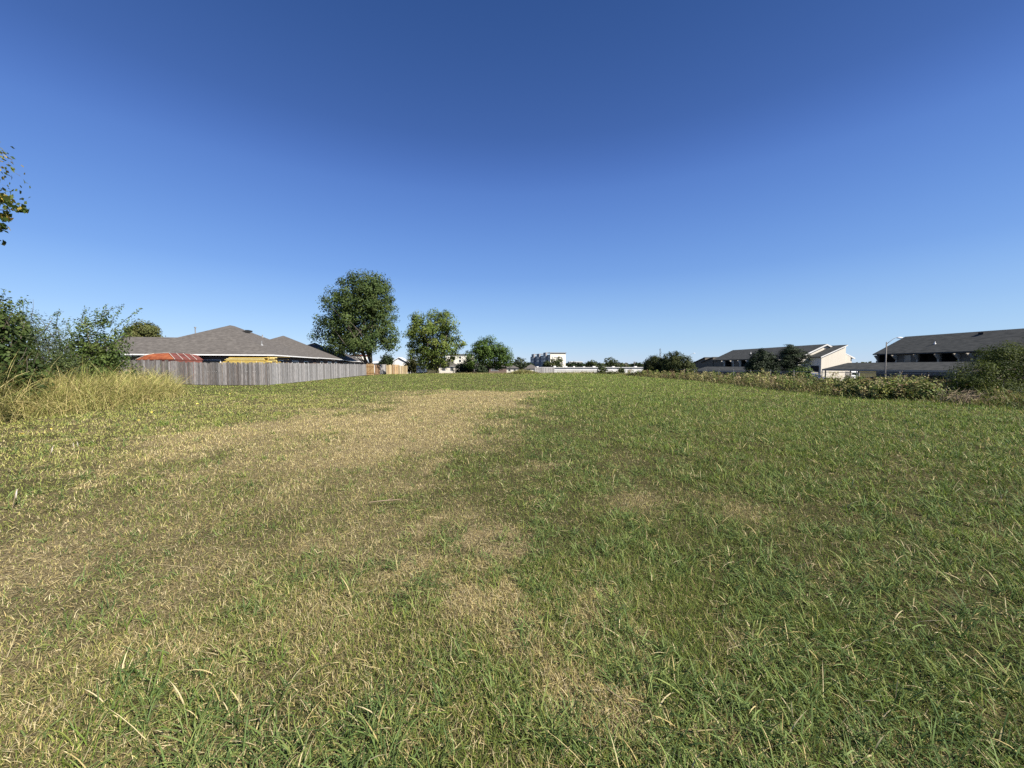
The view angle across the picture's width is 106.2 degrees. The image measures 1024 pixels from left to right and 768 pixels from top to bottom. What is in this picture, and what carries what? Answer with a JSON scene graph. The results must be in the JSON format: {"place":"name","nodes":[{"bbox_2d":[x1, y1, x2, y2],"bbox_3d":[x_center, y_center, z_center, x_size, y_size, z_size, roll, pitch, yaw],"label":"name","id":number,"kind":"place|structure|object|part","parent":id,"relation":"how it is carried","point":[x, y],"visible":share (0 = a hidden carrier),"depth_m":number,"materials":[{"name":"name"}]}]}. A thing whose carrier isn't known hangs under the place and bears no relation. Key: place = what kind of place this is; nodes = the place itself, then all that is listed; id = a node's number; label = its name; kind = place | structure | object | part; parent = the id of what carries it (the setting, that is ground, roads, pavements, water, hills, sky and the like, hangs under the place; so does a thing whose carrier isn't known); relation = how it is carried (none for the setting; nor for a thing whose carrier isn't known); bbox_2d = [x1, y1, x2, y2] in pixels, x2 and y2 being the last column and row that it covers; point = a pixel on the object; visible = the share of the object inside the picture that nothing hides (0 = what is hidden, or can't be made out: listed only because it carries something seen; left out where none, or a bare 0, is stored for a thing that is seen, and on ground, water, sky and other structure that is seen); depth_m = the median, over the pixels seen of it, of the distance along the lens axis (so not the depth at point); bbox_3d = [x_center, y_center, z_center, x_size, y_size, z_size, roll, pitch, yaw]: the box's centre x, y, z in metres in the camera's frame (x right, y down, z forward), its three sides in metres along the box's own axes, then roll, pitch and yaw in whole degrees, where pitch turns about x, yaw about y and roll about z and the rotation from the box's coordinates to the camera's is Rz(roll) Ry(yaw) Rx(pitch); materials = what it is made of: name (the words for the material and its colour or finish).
{"place":"outdoors","nodes":[
{"label":"outdoors","id":0,"kind":"place"},
{"bbox_2d":[393,357,406,372],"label":"house","id":1,"kind":"structure","parent":0,"point":[400,361],"depth_m":117.84,"materials":[{"name":"white paint"}]},
{"bbox_2d":[439,362,456,372],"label":"house","id":2,"kind":"structure","parent":0,"point":[449,369],"depth_m":134.94,"materials":[{"name":"beige"}]},
{"bbox_2d":[446,354,472,363],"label":"office building","id":3,"kind":"structure","parent":0,"point":[458,359],"depth_m":259.48,"materials":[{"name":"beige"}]},
{"bbox_2d":[473,363,506,372],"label":"house","id":4,"kind":"structure","parent":0,"point":[495,370],"depth_m":140.16,"materials":[{"name":"brown brick"}]},
{"bbox_2d":[0,370,1023,767],"bbox_3d":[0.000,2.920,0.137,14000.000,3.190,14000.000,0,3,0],"label":"ground","id":5,"kind":"structure","parent":0,"point":[150,546],"depth_m":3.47,"materials":[{"name":"green plant"}]},
{"bbox_2d":[0,146,30,245],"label":"shade tree","id":6,"kind":"object","parent":5,"relation":"on","point":[5,216],"visible":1,"depth_m":7.73,"materials":[{"name":"green plant"}]},
{"bbox_2d":[0,289,60,405],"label":"bush","id":7,"kind":"object","parent":5,"relation":"on","point":[9,351],"visible":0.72,"depth_m":13.11,"materials":[{"name":"green plant"}]},
{"bbox_2d":[5,299,88,383],"bbox_3d":[-21.433,-1.552,17.300,4.902,4.883,2.784,2,3,31],"label":"bush","id":8,"kind":"object","parent":5,"relation":"on","point":[58,356],"visible":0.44,"depth_m":17.22,"materials":[{"name":"green plant"}]},
{"bbox_2d":[0,350,199,424],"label":"tall grass","id":9,"kind":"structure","parent":5,"relation":"on","point":[69,395],"depth_m":14.17,"materials":[{"name":"plant"}]},
{"bbox_2d":[55,304,147,383],"bbox_3d":[-21.617,-1.681,19.761,5.073,4.934,3.156,1,3,28],"label":"bush","id":10,"kind":"object","parent":5,"relation":"on","point":[98,354],"visible":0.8,"depth_m":19.52,"materials":[{"name":"green plant"}]},
{"bbox_2d":[123,318,165,336],"bbox_3d":[-49.938,-4.857,51.756,5.582,7.858,3.880,-1,3,-14],"label":"round tree","id":11,"kind":"object","parent":5,"relation":"on","point":[144,329],"visible":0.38,"depth_m":50.95,"materials":[{"name":"green plant"}]},
{"bbox_2d":[135,353,202,380],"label":"metal shed","id":12,"kind":"structure","parent":5,"relation":"on","point":[180,357],"depth_m":35.34,"materials":[{"name":"red metal"}]},
{"bbox_2d":[106,325,317,380],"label":"tan house","id":13,"kind":"structure","parent":5,"relation":"on","point":[220,345],"depth_m":39.32,"materials":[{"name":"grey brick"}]},
{"bbox_2d":[202,360,220,362],"bbox_3d":[-29.791,-1.801,37.879,2.000,1.200,0.080,-1,3,-11],"label":"window","id":14,"kind":"structure","parent":13,"relation":"in","point":[207,361],"depth_m":37.89,"materials":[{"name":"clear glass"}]},
{"bbox_2d":[117,359,366,384],"bbox_3d":[-26.768,-1.772,48.413,13.565,2.201,35.116,0,3,0],"label":"wooden fence","id":15,"kind":"object","parent":5,"relation":"on","point":[243,373],"visible":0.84,"depth_m":31.58,"materials":[{"name":"grey wood"}]},
{"bbox_2d":[366,364,373,374],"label":"wooden gate","id":16,"kind":"structure","parent":15,"relation":"attached to","point":[369,369],"depth_m":65.96,"materials":[{"name":"brown wood"}]},
{"bbox_2d":[222,357,279,382],"bbox_3d":[-23.527,-1.287,35.484,6.401,2.420,1.275,0,3,-2],"label":"lumber pile","id":17,"kind":"object","parent":5,"relation":"on","point":[251,359],"visible":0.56,"depth_m":34.87,"materials":[{"name":"yellow wood"}]},
{"bbox_2d":[270,336,342,363],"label":"tan house","id":18,"kind":"structure","parent":5,"relation":"on","point":[324,357],"depth_m":58.57,"materials":[{"name":"brown brick"}]},
{"bbox_2d":[308,343,357,363],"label":"tan house","id":19,"kind":"structure","parent":5,"relation":"on","point":[345,360],"depth_m":74.99,"materials":[{"name":"grey brick"}]},
{"bbox_2d":[307,269,401,374],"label":"shade tree","id":20,"kind":"object","parent":5,"relation":"on","point":[366,305],"visible":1,"depth_m":69.20,"materials":[{"name":"green plant"}]},
{"bbox_2d":[344,354,364,364],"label":"tan house","id":21,"kind":"structure","parent":5,"relation":"on","point":[358,361],"depth_m":92.04,"materials":[{"name":"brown brick"}]},
{"bbox_2d":[376,353,393,368],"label":"round tree","id":22,"kind":"object","parent":5,"relation":"on","point":[386,360],"visible":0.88,"depth_m":103.05,"materials":[{"name":"green plant"}]},
{"bbox_2d":[369,497,400,502],"bbox_3d":[-1.459,1.339,4.430,0.361,0.048,0.055,-1,3,-13],"label":"fallen stick","id":23,"kind":"object","parent":5,"relation":"on","point":[384,500],"visible":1,"depth_m":4.42,"materials":[{"name":"brown wood"}]},
{"bbox_2d":[375,364,407,374],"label":"wooden fence","id":24,"kind":"object","parent":5,"relation":"on","point":[380,369],"visible":0.78,"depth_m":73.52,"materials":[{"name":"brown wood"}]},
{"bbox_2d":[403,356,428,373],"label":"shade tree","id":25,"kind":"object","parent":5,"relation":"on","point":[411,365],"visible":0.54,"depth_m":91.25,"materials":[{"name":"green plant"}]},
{"bbox_2d":[416,366,426,373],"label":"parked car","id":26,"kind":"object","parent":5,"relation":"on","point":[419,369],"visible":0.84,"depth_m":83.17,"materials":[{"name":"white paint"}]},
{"bbox_2d":[400,307,466,372],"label":"shade tree","id":27,"kind":"object","parent":5,"relation":"on","point":[435,354],"visible":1,"depth_m":80.87,"materials":[{"name":"green plant"}]},
{"bbox_2d":[46,361,875,371],"bbox_3d":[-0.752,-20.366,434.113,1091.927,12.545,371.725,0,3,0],"label":"woods","id":28,"kind":"object","parent":5,"relation":"on","point":[622,364],"visible":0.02,"depth_m":423.15,"materials":[{"name":"green plant"}]},
{"bbox_2d":[452,360,475,372],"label":"juniper shrub","id":29,"kind":"object","parent":5,"relation":"on","point":[460,368],"visible":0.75,"depth_m":90.87,"materials":[{"name":"green plant"}]},
{"bbox_2d":[473,363,488,372],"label":"juniper shrub","id":30,"kind":"object","parent":5,"relation":"on","point":[481,368],"visible":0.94,"depth_m":83.52,"materials":[{"name":"green plant"}]},
{"bbox_2d":[462,335,514,372],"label":"shade tree","id":31,"kind":"object","parent":5,"relation":"on","point":[489,351],"visible":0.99,"depth_m":84.89,"materials":[{"name":"green plant"}]},
{"bbox_2d":[514,357,527,369],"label":"distant tree","id":32,"kind":"object","parent":5,"relation":"on","point":[519,363],"visible":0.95,"depth_m":188.81,"materials":[{"name":"green plant"}]},
{"bbox_2d":[534,367,553,372],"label":"wooden fence","id":33,"kind":"object","parent":5,"relation":"on","point":[542,369],"visible":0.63,"depth_m":119.78,"materials":[{"name":"grey wood"}]},
{"bbox_2d":[542,360,550,366],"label":"distant tree","id":34,"kind":"object","parent":5,"relation":"on","point":[544,364],"visible":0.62,"depth_m":243.73,"materials":[{"name":"green plant"}]},
{"bbox_2d":[530,352,565,366],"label":"hotel","id":35,"kind":"structure","parent":5,"relation":"on","point":[538,360],"depth_m":361.63,"materials":[{"name":"white concrete"}]},
{"bbox_2d":[548,356,563,366],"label":"distant tree","id":36,"kind":"object","parent":5,"relation":"on","point":[556,362],"visible":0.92,"depth_m":238.88,"materials":[{"name":"green plant"}]},
{"bbox_2d":[567,361,578,366],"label":"distant tree","id":37,"kind":"object","parent":5,"relation":"on","point":[572,364],"visible":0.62,"depth_m":328.36,"materials":[{"name":"green plant"}]},
{"bbox_2d":[536,366,643,372],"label":"warehouse","id":38,"kind":"structure","parent":5,"relation":"on","point":[564,369],"depth_m":214.86,"materials":[{"name":"white paint"}]},
{"bbox_2d":[584,359,598,366],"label":"distant tree","id":39,"kind":"object","parent":5,"relation":"on","point":[589,364],"visible":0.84,"depth_m":297.93,"materials":[{"name":"green plant"}]},
{"bbox_2d":[597,364,607,373],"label":"shrub","id":40,"kind":"object","parent":5,"relation":"on","point":[601,368],"visible":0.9,"depth_m":77.36,"materials":[{"name":"green plant"}]},
{"bbox_2d":[604,357,619,366],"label":"distant tree","id":41,"kind":"object","parent":5,"relation":"on","point":[612,362],"visible":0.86,"depth_m":257.75,"materials":[{"name":"green plant"}]},
{"bbox_2d":[604,371,620,373],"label":"shrub","id":42,"kind":"object","parent":5,"relation":"on","point":[610,372],"visible":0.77,"depth_m":73.75,"materials":[{"name":"green plant"}]},
{"bbox_2d":[616,367,625,373],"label":"shrub","id":43,"kind":"object","parent":5,"relation":"on","point":[621,370],"visible":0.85,"depth_m":89.69,"materials":[{"name":"green plant"}]},
{"bbox_2d":[607,688,638,711],"bbox_3d":[0.513,1.463,1.783,0.149,0.042,0.008,2,3,33],"label":"dry stem","id":44,"kind":"object","parent":5,"relation":"on","point":[622,699],"visible":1,"depth_m":1.78,"materials":[{"name":"beige plant"}]},
{"bbox_2d":[630,362,642,366],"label":"distant tree","id":45,"kind":"object","parent":5,"relation":"on","point":[637,364],"visible":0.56,"depth_m":327.44,"materials":[{"name":"green plant"}]},
{"bbox_2d":[641,355,662,372],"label":"juniper shrub","id":46,"kind":"object","parent":5,"relation":"on","point":[650,363],"visible":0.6,"depth_m":59.32,"materials":[{"name":"green plant"}]},
{"bbox_2d":[655,351,697,373],"bbox_3d":[24.853,-2.890,57.826,5.534,4.328,4.874,-2,3,-34],"label":"juniper shrub","id":47,"kind":"object","parent":5,"relation":"on","point":[675,361],"visible":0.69,"depth_m":57.01,"materials":[{"name":"green plant"}]},
{"bbox_2d":[423,368,1023,409],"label":"tall weeds","id":48,"kind":"object","parent":5,"relation":"on","point":[804,384],"visible":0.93,"depth_m":23.77,"materials":[{"name":"green plant"}]},
{"bbox_2d":[743,348,782,376],"bbox_3d":[39.058,-2.722,60.013,5.669,6.016,4.016,0,3,0],"label":"round tree","id":49,"kind":"object","parent":5,"relation":"on","point":[760,359],"visible":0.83,"depth_m":59.03,"materials":[{"name":"green plant"}]},
{"bbox_2d":[694,344,854,379],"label":"townhouse row","id":50,"kind":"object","parent":5,"relation":"on","point":[826,355],"visible":0.38,"depth_m":83.44,"materials":[{"name":"grey"}]},
{"bbox_2d":[775,344,815,372],"bbox_3d":[43.968,-3.261,60.039,5.136,6.015,7.260,2,4,43],"label":"pine tree","id":51,"kind":"object","parent":5,"relation":"on","point":[791,355],"visible":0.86,"depth_m":58.93,"materials":[{"name":"green plant"}]},
{"bbox_2d":[784,366,812,378],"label":"shrub","id":52,"kind":"object","parent":5,"relation":"on","point":[806,370],"visible":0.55,"depth_m":41.62,"materials":[{"name":"green plant"}]},
{"bbox_2d":[677,369,1018,387],"bbox_3d":[24.200,-0.718,39.009,0.080,1.558,48.069,0,3,0],"label":"chain link fence","id":53,"kind":"object","parent":5,"relation":"on","point":[856,372],"visible":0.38,"depth_m":29.95,"materials":[{"name":"metal"}]},
{"bbox_2d":[832,373,869,391],"bbox_3d":[19.003,0.007,21.394,1.783,1.420,1.627,0,3,0],"label":"leafy shrub","id":54,"kind":"object","parent":5,"relation":"on","point":[850,380],"visible":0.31,"depth_m":21.25,"materials":[{"name":"green plant"}]},
{"bbox_2d":[845,371,857,378],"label":"parked van","id":55,"kind":"object","parent":5,"relation":"on","point":[853,374],"visible":0.12,"depth_m":80.76,"materials":[{"name":"white paint"}]},
{"bbox_2d":[843,375,881,396],"bbox_3d":[18.191,0.165,19.563,2.114,1.285,1.670,0,3,0],"label":"leafy shrub","id":56,"kind":"object","parent":5,"relation":"on","point":[857,387],"visible":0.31,"depth_m":19.56,"materials":[{"name":"green plant"}]},
{"bbox_2d":[869,378,912,398],"bbox_3d":[18.484,0.257,18.629,2.308,1.138,1.685,0,3,0],"label":"leafy shrub","id":57,"kind":"object","parent":5,"relation":"on","point":[892,392],"visible":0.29,"depth_m":18.39,"materials":[{"name":"green plant"}]},
{"bbox_2d":[876,373,933,383],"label":"leafy shrub","id":58,"kind":"object","parent":5,"relation":"on","point":[912,379],"visible":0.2,"depth_m":20.35,"materials":[{"name":"green plant"}]},
{"bbox_2d":[894,378,955,399],"bbox_3d":[18.906,0.311,17.557,2.397,1.153,1.806,0,3,0],"label":"leafy shrub","id":59,"kind":"object","parent":5,"relation":"on","point":[925,393],"visible":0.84,"depth_m":17.42,"materials":[{"name":"green plant"}]},
{"bbox_2d":[873,328,1023,385],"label":"townhouse row","id":60,"kind":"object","parent":5,"relation":"on","point":[955,347],"visible":0.57,"depth_m":59.05,"materials":[{"name":"grey"}]},
{"bbox_2d":[904,355,910,361],"bbox_3d":[64.681,-4.009,62.837,0.080,1.400,0.900,0,3,-3],"label":"window","id":61,"kind":"structure","parent":60,"relation":"in","point":[907,357],"depth_m":62.84,"materials":[{"name":"grey glass"}]},
{"bbox_2d":[935,385,1002,402],"bbox_3d":[19.108,0.426,16.118,2.048,0.790,1.552,0,3,0],"label":"dead brush","id":62,"kind":"object","parent":5,"relation":"on","point":[961,396],"visible":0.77,"depth_m":16.02,"materials":[{"name":"plant"}]},
{"bbox_2d":[933,339,1023,402],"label":"bush","id":63,"kind":"object","parent":5,"relation":"on","point":[1011,368],"visible":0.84,"depth_m":17.52,"materials":[{"name":"green plant"}]},
{"bbox_2d":[990,386,1023,405],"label":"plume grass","id":64,"kind":"object","parent":5,"relation":"on","point":[1008,391],"depth_m":14.53,"materials":[{"name":"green plant"}]},
{"bbox_2d":[0,0,1023,363],"label":"sky","id":65,"kind":"structure","parent":0,"point":[627,181],"materials":[{"name":"blue"}]},
{"bbox_2d":[507,366,518,372],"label":"house","id":66,"kind":"structure","parent":0,"point":[511,368],"depth_m":174.92,"materials":[{"name":"beige"}]},
{"bbox_2d":[523,364,535,370],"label":"house","id":67,"kind":"structure","parent":0,"point":[530,367],"depth_m":190.34,"materials":[{"name":"beige"}]},
{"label":"parking lot","id":68,"kind":"structure","parent":0,"visible":0},
{"bbox_2d":[697,367,817,374],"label":"carport","id":69,"kind":"object","parent":68,"relation":"on","point":[720,369],"visible":0.25,"depth_m":94.88,"materials":[{"name":"grey metal"}]},
{"bbox_2d":[805,373,826,379],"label":"parked car","id":70,"kind":"object","parent":68,"relation":"on","point":[815,375],"visible":0.15,"depth_m":71.05,"materials":[{"name":"blue paint"}]},
{"bbox_2d":[884,337,902,378],"bbox_3d":[46.557,-2.488,46.935,2.017,6.492,0.323,0,3,0],"label":"street lamp","id":71,"kind":"object","parent":68,"relation":"on","point":[886,354],"visible":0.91,"depth_m":46.84,"materials":[{"name":"metal"}]},
{"bbox_2d":[822,362,1003,389],"bbox_3d":[53.319,-1.046,48.178,5.030,3.420,28.060,0,3,-3],"label":"carport","id":72,"kind":"object","parent":68,"relation":"on","point":[898,367],"visible":0.45,"depth_m":51.06,"materials":[{"name":"grey metal"}]},
{"bbox_2d":[910,376,957,387],"bbox_3d":[52.583,-0.118,48.043,4.825,1.742,1.940,0,3,-4],"label":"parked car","id":73,"kind":"object","parent":68,"relation":"on","point":[932,377],"visible":0.1,"depth_m":47.14,"materials":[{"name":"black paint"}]},
{"bbox_3d":[52.087,-0.566,47.119,3.050,0.500,0.095,0,3,-4],"label":"side window","id":74,"kind":"part","parent":73,"relation":"part of","materials":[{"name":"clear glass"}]}
]}

